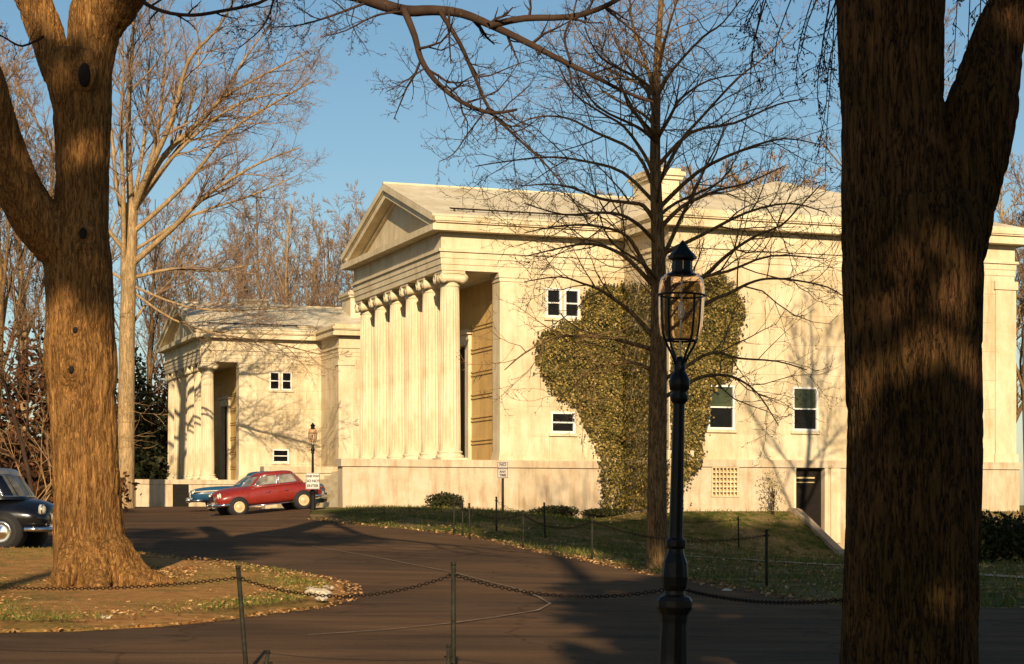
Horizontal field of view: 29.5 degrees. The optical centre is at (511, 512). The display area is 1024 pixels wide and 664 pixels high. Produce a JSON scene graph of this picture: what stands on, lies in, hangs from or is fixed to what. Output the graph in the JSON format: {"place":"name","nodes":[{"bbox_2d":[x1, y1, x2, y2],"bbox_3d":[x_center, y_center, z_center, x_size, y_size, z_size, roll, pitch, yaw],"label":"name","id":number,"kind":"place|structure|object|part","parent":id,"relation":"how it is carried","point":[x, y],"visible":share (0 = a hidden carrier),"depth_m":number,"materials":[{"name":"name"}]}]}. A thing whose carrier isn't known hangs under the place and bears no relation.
{"place":"outdoors","nodes":[
{"label":"outdoors","id":0,"kind":"place"},
{"bbox_2d":[0,380,169,503],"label":"bare shrub","id":1,"kind":"object","parent":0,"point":[50,493],"visible":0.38,"depth_m":60.09,"materials":[{"name":"brown plant"}]},
{"bbox_2d":[0,548,348,632],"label":"island","id":2,"kind":"structure","parent":0,"point":[81,597],"depth_m":24.29,"materials":[{"name":"brown soil"}]},
{"bbox_2d":[34,565,203,581],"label":"leaf litter","id":3,"kind":"object","parent":2,"relation":"on","point":[185,571],"visible":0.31,"depth_m":29.95,"materials":[{"name":"brown plant"}]},
{"bbox_2d":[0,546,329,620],"bbox_3d":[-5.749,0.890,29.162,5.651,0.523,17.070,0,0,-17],"label":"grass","id":4,"kind":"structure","parent":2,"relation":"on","point":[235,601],"depth_m":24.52,"materials":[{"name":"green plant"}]},
{"bbox_2d":[0,547,363,631],"bbox_3d":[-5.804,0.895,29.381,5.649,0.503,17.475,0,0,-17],"label":"leaf litter","id":5,"kind":"object","parent":2,"relation":"on","point":[192,602],"visible":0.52,"depth_m":25.05,"materials":[{"name":"brown plant"}]},
{"bbox_2d":[304,588,332,597],"bbox_3d":[-2.573,1.069,25.647,0.401,0.144,0.273,0,0,29],"label":"stone","id":6,"kind":"object","parent":2,"relation":"on","point":[321,591],"visible":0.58,"depth_m":25.58,"materials":[{"name":"white stone"}]},
{"bbox_2d":[315,595,327,601],"bbox_3d":[-2.421,1.097,24.786,0.154,0.095,0.265,0,0,20],"label":"stone","id":7,"kind":"object","parent":2,"relation":"on","point":[320,598],"visible":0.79,"depth_m":24.72,"materials":[{"name":"white stone"}]},
{"bbox_2d":[0,0,705,588],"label":"maple tree","id":8,"kind":"object","parent":2,"relation":"on","point":[64,234],"visible":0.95,"depth_m":26.57,"materials":[{"name":"brown plant"}]},
{"bbox_2d":[0,507,1023,663],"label":"road","id":9,"kind":"structure","parent":0,"point":[601,630],"depth_m":22.97,"materials":[{"name":"grey asphalt"}]},
{"bbox_2d":[0,468,53,547],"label":"parked car","id":10,"kind":"object","parent":9,"relation":"on","point":[26,517],"visible":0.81,"depth_m":38.08,"materials":[{"name":"black paint"}]},
{"bbox_2d":[186,471,327,510],"bbox_3d":[-8.605,-0.723,65.535,4.756,1.303,1.737,-2,1,-14],"label":"parked car","id":11,"kind":"object","parent":9,"relation":"on","point":[199,494],"visible":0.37,"depth_m":64.53,"materials":[{"name":"blue paint"}]},
{"bbox_2d":[207,470,324,514],"bbox_3d":[-7.754,-0.621,61.100,3.725,1.303,1.514,-7,3,-24],"label":"parked car","id":12,"kind":"object","parent":9,"relation":"on","point":[286,489],"visible":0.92,"depth_m":60.54,"materials":[{"name":"red paint"}]},
{"bbox_3d":[-7.691,-1.002,60.539,0.748,0.283,0.159,-7,3,-24],"label":"side window","id":13,"kind":"part","parent":12,"relation":"part of","materials":[{"name":"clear glass"}]},
{"bbox_3d":[-7.040,-1.076,60.812,0.645,0.283,0.129,-7,3,-24],"label":"side window","id":14,"kind":"part","parent":12,"relation":"part of","materials":[{"name":"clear glass"}]},
{"bbox_2d":[309,546,551,634],"bbox_3d":[-1.605,0.981,30.773,3.184,0.529,21.690,0,0,-6],"label":"kerb strip","id":15,"kind":"object","parent":9,"relation":"on","point":[549,603],"visible":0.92,"depth_m":25.54,"materials":[{"name":"concrete"}]},
{"bbox_2d":[0,0,1023,504],"label":"sky","id":16,"kind":"structure","parent":0,"point":[370,148],"materials":[{"name":"blue"}]},
{"bbox_2d":[309,504,1023,607],"bbox_3d":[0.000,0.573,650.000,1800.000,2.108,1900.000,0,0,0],"label":"ground","id":17,"kind":"structure","parent":0,"point":[337,513],"depth_m":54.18,"materials":[{"name":"green plant"}]},
{"bbox_2d":[0,338,41,496],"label":"bush","id":18,"kind":"object","parent":17,"relation":"on","point":[4,394],"visible":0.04,"depth_m":77.84,"materials":[{"name":"brown plant"}]},
{"bbox_2d":[0,281,46,497],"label":"bare tree","id":19,"kind":"object","parent":17,"relation":"on","point":[26,468],"visible":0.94,"depth_m":45.58,"materials":[{"name":"brown plant"}]},
{"bbox_2d":[0,39,55,417],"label":"bare tree","id":20,"kind":"object","parent":17,"relation":"on","point":[4,280],"visible":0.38,"depth_m":83.63,"materials":[{"name":"brown plant"}]},
{"bbox_2d":[0,20,55,429],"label":"bare tree","id":21,"kind":"object","parent":17,"relation":"on","point":[18,252],"visible":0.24,"depth_m":90.63,"materials":[{"name":"brown plant"}]},
{"bbox_2d":[1,120,121,388],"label":"bare tree","id":22,"kind":"object","parent":17,"relation":"on","point":[51,194],"visible":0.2,"depth_m":88.45,"materials":[{"name":"brown plant"}]},
{"bbox_2d":[0,354,122,496],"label":"bush","id":23,"kind":"object","parent":17,"relation":"on","point":[39,429],"visible":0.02,"depth_m":71.52,"materials":[{"name":"brown plant"}]},
{"bbox_2d":[0,315,141,510],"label":"bush","id":24,"kind":"object","parent":17,"relation":"on","point":[22,364],"visible":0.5,"depth_m":65.59,"materials":[{"name":"brown plant"}]},
{"bbox_2d":[11,119,149,325],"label":"bare tree","id":25,"kind":"object","parent":17,"relation":"on","point":[113,250],"visible":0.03,"depth_m":104.71,"materials":[{"name":"brown plant"}]},
{"bbox_2d":[115,380,157,478],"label":"evergreen tree","id":26,"kind":"object","parent":17,"relation":"on","point":[140,472],"visible":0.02,"depth_m":107.54,"materials":[{"name":"green plant"}]},
{"bbox_2d":[117,347,169,478],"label":"evergreen tree","id":27,"kind":"object","parent":17,"relation":"on","point":[159,460],"visible":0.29,"depth_m":111.31,"materials":[{"name":"green plant"}]},
{"bbox_2d":[118,232,188,453],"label":"bare tree","id":28,"kind":"object","parent":17,"relation":"on","point":[175,297],"visible":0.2,"depth_m":123.48,"materials":[{"name":"brown plant"}]},
{"bbox_2d":[114,173,197,444],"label":"bare tree","id":29,"kind":"object","parent":17,"relation":"on","point":[150,343],"visible":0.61,"depth_m":112.45,"materials":[{"name":"brown plant"}]},
{"bbox_2d":[145,363,167,468],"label":"evergreen tree","id":30,"kind":"object","parent":17,"relation":"on","point":[161,408],"visible":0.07,"depth_m":117.68,"materials":[{"name":"green plant"}]},
{"bbox_2d":[139,223,205,392],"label":"bare tree","id":31,"kind":"object","parent":17,"relation":"on","point":[163,307],"visible":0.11,"depth_m":131.62,"materials":[{"name":"brown plant"}]},
{"bbox_2d":[6,0,350,507],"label":"bare tree","id":32,"kind":"object","parent":17,"relation":"on","point":[131,259],"visible":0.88,"depth_m":90.48,"materials":[{"name":"brown plant"}]},
{"bbox_2d":[154,193,244,367],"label":"bare tree","id":33,"kind":"object","parent":17,"relation":"on","point":[188,292],"visible":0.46,"depth_m":121.37,"materials":[{"name":"brown plant"}]},
{"bbox_2d":[207,210,268,302],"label":"bare tree","id":34,"kind":"object","parent":17,"relation":"on","point":[229,236],"visible":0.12,"depth_m":134.20,"materials":[{"name":"brown plant"}]},
{"bbox_2d":[233,565,247,663],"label":"fence post","id":35,"kind":"object","parent":17,"relation":"on","point":[241,614],"visible":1,"depth_m":15.98,"materials":[{"name":"metal"}]},
{"bbox_2d":[0,576,236,590],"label":"chain","id":36,"kind":"object","parent":35,"relation":"hanging from","point":[122,587],"visible":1,"depth_m":16.19,"materials":[{"name":"black metal"}]},
{"bbox_2d":[134,290,360,506],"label":"museum building","id":37,"kind":"structure","parent":17,"relation":"on","point":[235,415],"depth_m":102.61,"materials":[{"name":"stone"}]},
{"bbox_2d":[225,407,226,479],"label":"door","id":38,"kind":"structure","parent":37,"relation":"in","point":[225,407],"depth_m":107.47,"materials":[{"name":"black wood"}]},
{"bbox_2d":[268,371,280,391],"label":"window","id":39,"kind":"structure","parent":37,"relation":"in","point":[274,377],"depth_m":102.55,"materials":[{"name":"white paint"}]},
{"bbox_2d":[271,449,289,464],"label":"window","id":40,"kind":"structure","parent":37,"relation":"in","point":[279,456],"depth_m":102.65,"materials":[{"name":"white paint"}]},
{"bbox_2d":[281,372,292,391],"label":"window","id":41,"kind":"structure","parent":37,"relation":"in","point":[286,377],"depth_m":102.77,"materials":[{"name":"white paint"}]},
{"bbox_2d":[206,200,293,304],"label":"bare tree","id":42,"kind":"object","parent":17,"relation":"on","point":[238,259],"visible":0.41,"depth_m":128.02,"materials":[{"name":"brown plant"}]},
{"bbox_2d":[263,650,272,663],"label":"stake","id":43,"kind":"object","parent":17,"relation":"on","point":[267,655],"visible":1,"depth_m":15.09,"materials":[{"name":"metal"}]},
{"bbox_2d":[221,179,318,304],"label":"bare tree","id":44,"kind":"object","parent":17,"relation":"on","point":[257,225],"visible":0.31,"depth_m":130.49,"materials":[{"name":"brown plant"}]},
{"bbox_2d":[240,170,335,306],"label":"bare tree","id":45,"kind":"object","parent":17,"relation":"on","point":[285,284],"visible":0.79,"depth_m":121.51,"materials":[{"name":"brown plant"}]},
{"bbox_2d":[270,191,343,306],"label":"bare tree","id":46,"kind":"object","parent":17,"relation":"on","point":[309,238],"visible":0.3,"depth_m":132.24,"materials":[{"name":"brown plant"}]},
{"bbox_2d":[306,423,319,509],"bbox_3d":[-6.111,-1.331,59.600,0.348,2.863,0.292,0,0,40],"label":"street lamp","id":47,"kind":"object","parent":17,"relation":"on","point":[312,433],"visible":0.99,"depth_m":59.54,"materials":[{"name":"black metal"}]},
{"bbox_2d":[306,473,319,488],"bbox_3d":[-6.079,-0.960,59.423,0.440,0.500,0.233,0,0,0],"label":"traffic sign","id":48,"kind":"object","parent":47,"relation":"attached to","point":[312,480],"visible":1,"depth_m":59.31,"materials":[{"name":"white metal"}]},
{"bbox_2d":[272,208,364,306],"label":"bare tree","id":49,"kind":"object","parent":17,"relation":"on","point":[331,249],"visible":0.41,"depth_m":126.48,"materials":[{"name":"brown plant"}]},
{"bbox_2d":[298,180,366,305],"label":"bare tree","id":50,"kind":"object","parent":17,"relation":"on","point":[349,216],"visible":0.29,"depth_m":128.22,"materials":[{"name":"brown plant"}]},
{"bbox_2d":[325,223,358,306],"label":"bare tree","id":51,"kind":"object","parent":17,"relation":"on","point":[348,275],"visible":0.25,"depth_m":123.39,"materials":[{"name":"brown plant"}]},
{"bbox_2d":[424,491,464,507],"bbox_3d":[-2.164,-0.323,61.981,1.330,0.759,0.712,0,0,-7],"label":"shrub","id":52,"kind":"object","parent":17,"relation":"on","point":[441,499],"visible":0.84,"depth_m":61.83,"materials":[{"name":"green plant"}]},
{"bbox_2d":[444,643,452,663],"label":"stake","id":53,"kind":"object","parent":17,"relation":"on","point":[448,656],"visible":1,"depth_m":14.99,"materials":[{"name":"metal"}]},
{"bbox_2d":[448,561,456,663],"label":"fence post","id":54,"kind":"object","parent":17,"relation":"on","point":[453,611],"visible":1,"depth_m":15.18,"materials":[{"name":"metal"}]},
{"bbox_2d":[239,575,450,597],"bbox_3d":[-1.357,0.584,15.600,1.980,0.208,0.032,0,0,24],"label":"chain","id":55,"kind":"object","parent":54,"relation":"hanging from","point":[368,594],"visible":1,"depth_m":15.60,"materials":[{"name":"black metal"}]},
{"bbox_2d":[454,574,663,598],"bbox_3d":[0.332,0.567,14.800,1.786,0.170,0.032,0,0,27],"label":"chain","id":56,"kind":"object","parent":54,"relation":"hanging from","point":[548,594],"visible":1,"depth_m":14.80,"materials":[{"name":"black metal"}]},
{"bbox_2d":[452,499,456,533],"bbox_3d":[-1.466,0.241,49.485,0.106,1.182,0.053,0,0,0],"label":"fence post","id":57,"kind":"object","parent":17,"relation":"on","point":[453,502],"visible":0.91,"depth_m":49.47,"materials":[{"name":"grey metal"}]},
{"bbox_2d":[454,503,520,519],"bbox_3d":[-0.602,-0.038,47.356,0.069,0.432,4.620,0,0,-22],"label":"chain","id":58,"kind":"object","parent":57,"relation":"hanging from","point":[458,505],"visible":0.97,"depth_m":47.46,"materials":[{"name":"black metal"}]},
{"bbox_2d":[460,500,464,535],"bbox_3d":[-1.250,0.282,49.057,0.106,1.182,0.053,0,0,0],"label":"fence post","id":59,"kind":"object","parent":17,"relation":"on","point":[462,504],"visible":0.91,"depth_m":49.03,"materials":[{"name":"grey metal"}]},
{"bbox_2d":[468,503,470,539],"bbox_3d":[-1.056,0.359,47.899,0.106,1.182,0.053,0,0,0],"label":"fence post","id":60,"kind":"object","parent":17,"relation":"on","point":[469,521],"visible":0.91,"depth_m":47.88,"materials":[{"name":"grey metal"}]},
{"bbox_2d":[494,497,497,531],"bbox_3d":[-0.417,0.168,51.717,0.106,1.182,0.053,0,0,0],"label":"fence post","id":61,"kind":"object","parent":17,"relation":"on","point":[495,500],"visible":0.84,"depth_m":51.69,"materials":[{"name":"black metal"}]},
{"bbox_2d":[500,502,543,512],"bbox_3d":[0.217,-0.153,51.443,1.391,0.343,0.069,0,0,23],"label":"chain","id":62,"kind":"object","parent":61,"relation":"hanging from","point":[524,511],"visible":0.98,"depth_m":51.36,"materials":[{"name":"black metal"}]},
{"bbox_2d":[497,462,507,510],"bbox_3d":[-0.283,-0.604,59.489,0.330,1.890,0.063,0,0,0],"label":"parking sign","id":63,"kind":"object","parent":17,"relation":"on","point":[502,470],"visible":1,"depth_m":59.47,"materials":[{"name":"white metal"}]},
{"bbox_2d":[521,510,523,548],"bbox_3d":[0.261,0.535,45.229,0.106,1.182,0.053,0,0,0],"label":"fence post","id":64,"kind":"object","parent":17,"relation":"on","point":[522,529],"visible":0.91,"depth_m":45.21,"materials":[{"name":"grey metal"}]},
{"bbox_2d":[522,514,590,529],"bbox_3d":[0.957,0.205,42.639,0.069,0.343,5.391,0,0,-15],"label":"chain","id":65,"kind":"object","parent":64,"relation":"hanging from","point":[573,527],"visible":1,"depth_m":42.64,"materials":[{"name":"black metal"}]},
{"bbox_2d":[543,502,545,537],"bbox_3d":[0.848,0.325,51.172,0.106,1.183,0.053,0,0,0],"label":"fence post","id":66,"kind":"object","parent":17,"relation":"on","point":[544,520],"visible":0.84,"depth_m":51.15,"materials":[{"name":"black metal"}]},
{"bbox_2d":[545,506,736,523],"bbox_3d":[3.724,0.071,53.934,8.005,0.499,0.069,0,0,-44],"label":"chain","id":67,"kind":"object","parent":66,"relation":"hanging from","point":[687,522],"visible":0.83,"depth_m":53.10,"materials":[{"name":"black metal"}]},
{"bbox_2d":[529,505,581,516],"bbox_3d":[1.388,0.062,63.284,1.806,0.663,1.203,0,0,0],"label":"shrub","id":68,"kind":"object","parent":17,"relation":"on","point":[549,511],"visible":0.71,"depth_m":63.10,"materials":[{"name":"green plant"}]},
{"bbox_2d":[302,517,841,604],"bbox_3d":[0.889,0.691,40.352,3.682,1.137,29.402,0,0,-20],"label":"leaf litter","id":69,"kind":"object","parent":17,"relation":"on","point":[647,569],"visible":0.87,"depth_m":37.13,"materials":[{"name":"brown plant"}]},
{"bbox_2d":[590,517,594,559],"bbox_3d":[1.652,0.676,40.049,0.106,1.182,0.053,0,0,0],"label":"fence post","id":70,"kind":"object","parent":17,"relation":"on","point":[591,521],"visible":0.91,"depth_m":40.03,"materials":[{"name":"grey metal"}]},
{"bbox_2d":[593,521,764,542],"bbox_3d":[2.922,0.358,36.032,0.069,0.381,8.456,0,0,-18],"label":"chain","id":71,"kind":"object","parent":70,"relation":"hanging from","point":[720,540],"visible":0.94,"depth_m":35.29,"materials":[{"name":"black metal"}]},
{"bbox_2d":[580,189,614,195],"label":"bare tree","id":72,"kind":"object","parent":17,"relation":"on","point":[610,193],"visible":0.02,"depth_m":121.45,"materials":[{"name":"brown plant"}]},
{"bbox_2d":[581,507,625,516],"bbox_3d":[3.026,0.092,63.845,1.480,0.534,0.898,0,0,0],"label":"shrub","id":73,"kind":"object","parent":17,"relation":"on","point":[607,512],"visible":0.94,"depth_m":63.74,"materials":[{"name":"green plant"}]},
{"bbox_2d":[435,0,843,568],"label":"bare tree","id":74,"kind":"object","parent":17,"relation":"on","point":[656,550],"visible":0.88,"depth_m":37.82,"materials":[{"name":"brown plant"}]},
{"bbox_2d":[260,168,1023,548],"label":"museum building","id":75,"kind":"structure","parent":17,"relation":"on","point":[430,284],"depth_m":63.96,"materials":[{"name":"stone"}]},
{"bbox_2d":[460,347,464,457],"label":"door","id":76,"kind":"structure","parent":75,"relation":"in","point":[462,350],"depth_m":68.90,"materials":[{"name":"black wood"}]},
{"bbox_2d":[544,288,561,320],"bbox_3d":[1.369,-6.895,64.400,0.680,1.070,0.170,0,0,-20],"label":"window","id":77,"kind":"structure","parent":75,"relation":"in","point":[551,295],"depth_m":64.41,"materials":[{"name":"white paint"}]},
{"bbox_2d":[549,412,577,435],"bbox_3d":[1.681,-2.935,64.518,1.000,0.810,0.170,0,0,-20],"label":"window","id":78,"kind":"structure","parent":75,"relation":"in","point":[555,430],"depth_m":64.50,"materials":[{"name":"white paint"}]},
{"bbox_2d":[563,289,580,320],"bbox_3d":[1.979,-6.895,64.626,0.680,1.070,0.170,0,0,-20],"label":"window","id":79,"kind":"structure","parent":75,"relation":"in","point":[572,296],"depth_m":64.64,"materials":[{"name":"white paint"}]},
{"bbox_2d":[532,273,748,510],"bbox_3d":[4.139,-3.954,63.305,6.638,7.881,2.833,0,0,33],"label":"ivy","id":80,"kind":"object","parent":75,"relation":"attached to","point":[619,448],"visible":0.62,"depth_m":64.26,"materials":[{"name":"green plant"}]},
{"bbox_2d":[707,385,736,432],"bbox_3d":[6.720,-3.335,62.511,1.070,1.530,0.170,0,0,-20],"label":"window","id":81,"kind":"structure","parent":75,"relation":"in","point":[724,421],"depth_m":62.53,"materials":[{"name":"white paint"}]},
{"bbox_2d":[791,387,820,433],"bbox_3d":[9.582,-3.335,63.571,1.070,1.530,0.170,0,0,-20],"label":"window","id":82,"kind":"structure","parent":75,"relation":"in","point":[811,410],"depth_m":63.58,"materials":[{"name":"white paint"}]},
{"bbox_2d":[796,469,820,527],"bbox_3d":[9.663,-0.205,63.706,1.060,2.410,0.075,0,0,-20],"label":"basement door","id":83,"kind":"structure","parent":75,"relation":"in","point":[808,481],"depth_m":63.72,"materials":[{"name":"black metal"}]},
{"bbox_2d":[656,240,705,663],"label":"street lamp","id":84,"kind":"object","parent":17,"relation":"on","point":[681,294],"visible":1,"depth_m":14.33,"materials":[{"name":"black metal"}]},
{"bbox_2d":[685,589,842,604],"bbox_3d":[1.678,0.574,13.200,0.032,0.102,2.538,0,0,-18],"label":"chain","id":85,"kind":"object","parent":84,"relation":"hanging from","point":[803,602],"visible":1,"depth_m":13.09,"materials":[{"name":"black metal"}]},
{"bbox_2d":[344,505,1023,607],"bbox_3d":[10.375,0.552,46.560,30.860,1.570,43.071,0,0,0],"label":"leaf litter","id":86,"kind":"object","parent":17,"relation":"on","point":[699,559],"visible":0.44,"depth_m":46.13,"materials":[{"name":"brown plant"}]},
{"bbox_2d":[648,157,736,199],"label":"bare tree","id":87,"kind":"object","parent":17,"relation":"on","point":[680,181],"visible":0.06,"depth_m":121.02,"materials":[{"name":"brown plant"}]},
{"bbox_2d":[679,161,754,199],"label":"bare tree","id":88,"kind":"object","parent":17,"relation":"on","point":[729,174],"visible":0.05,"depth_m":115.30,"materials":[{"name":"brown plant"}]},
{"bbox_2d":[737,516,739,547],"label":"fence post","id":89,"kind":"object","parent":17,"relation":"on","point":[738,531],"visible":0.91,"depth_m":56.68,"materials":[{"name":"black metal"}]},
{"bbox_2d":[741,148,788,188],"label":"bare tree","id":90,"kind":"object","parent":17,"relation":"on","point":[778,170],"visible":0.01,"depth_m":122.81,"materials":[{"name":"brown plant"}]},
{"bbox_2d":[763,529,769,585],"bbox_3d":[4.192,0.868,32.014,0.106,1.182,0.053,0,0,0],"label":"fence post","id":91,"kind":"object","parent":17,"relation":"on","point":[766,535],"visible":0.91,"depth_m":32.00,"materials":[{"name":"black metal"}]},
{"bbox_2d":[756,471,786,514],"bbox_3d":[8.294,-0.621,62.271,1.044,1.778,0.681,0,0,0],"label":"shrub","id":92,"kind":"object","parent":17,"relation":"on","point":[772,502],"visible":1,"depth_m":62.25,"materials":[{"name":"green plant"}]},
{"bbox_2d":[760,167,827,189],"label":"bare tree","id":93,"kind":"object","parent":17,"relation":"on","point":[772,178],"visible":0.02,"depth_m":117.06,"materials":[{"name":"brown plant"}]},
{"bbox_2d":[788,508,843,553],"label":"retaining wall","id":94,"kind":"structure","parent":17,"relation":"on","point":[826,538],"depth_m":61.47,"materials":[{"name":"concrete"}]},
{"bbox_2d":[723,0,1023,663],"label":"maple tree","id":95,"kind":"object","parent":17,"relation":"on","point":[924,168],"visible":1,"depth_m":11.70,"materials":[{"name":"brown plant"}]},
{"bbox_2d":[791,3,961,201],"bbox_3d":[9.379,-5.747,48.613,5.006,14.786,4.200,0,0,-11],"label":"bare tree","id":96,"kind":"object","parent":17,"relation":"on","point":[946,22],"visible":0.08,"depth_m":48.54,"materials":[{"name":"brown plant"}]},
{"bbox_2d":[980,510,1023,562],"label":"shrub","id":97,"kind":"object","parent":17,"relation":"on","point":[994,540],"visible":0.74,"depth_m":49.78,"materials":[{"name":"green plant"}]},
{"bbox_2d":[994,181,1023,422],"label":"bare tree","id":98,"kind":"object","parent":17,"relation":"on","point":[1019,408],"visible":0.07,"depth_m":109.85,"materials":[{"name":"brown plant"}]},
{"bbox_2d":[999,152,1023,461],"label":"bare tree","id":99,"kind":"object","parent":17,"relation":"on","point":[1020,372],"visible":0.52,"depth_m":104.58,"materials":[{"name":"brown plant"}]},
{"bbox_2d":[1000,510,1023,561],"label":"shrub","id":100,"kind":"object","parent":17,"relation":"on","point":[1021,523],"visible":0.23,"depth_m":50.78,"materials":[{"name":"green plant"}]},
{"bbox_2d":[687,555,1022,577],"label":"path","id":101,"kind":"structure","parent":0,"point":[998,575],"depth_m":45.62,"materials":[{"name":"concrete"}]}
]}

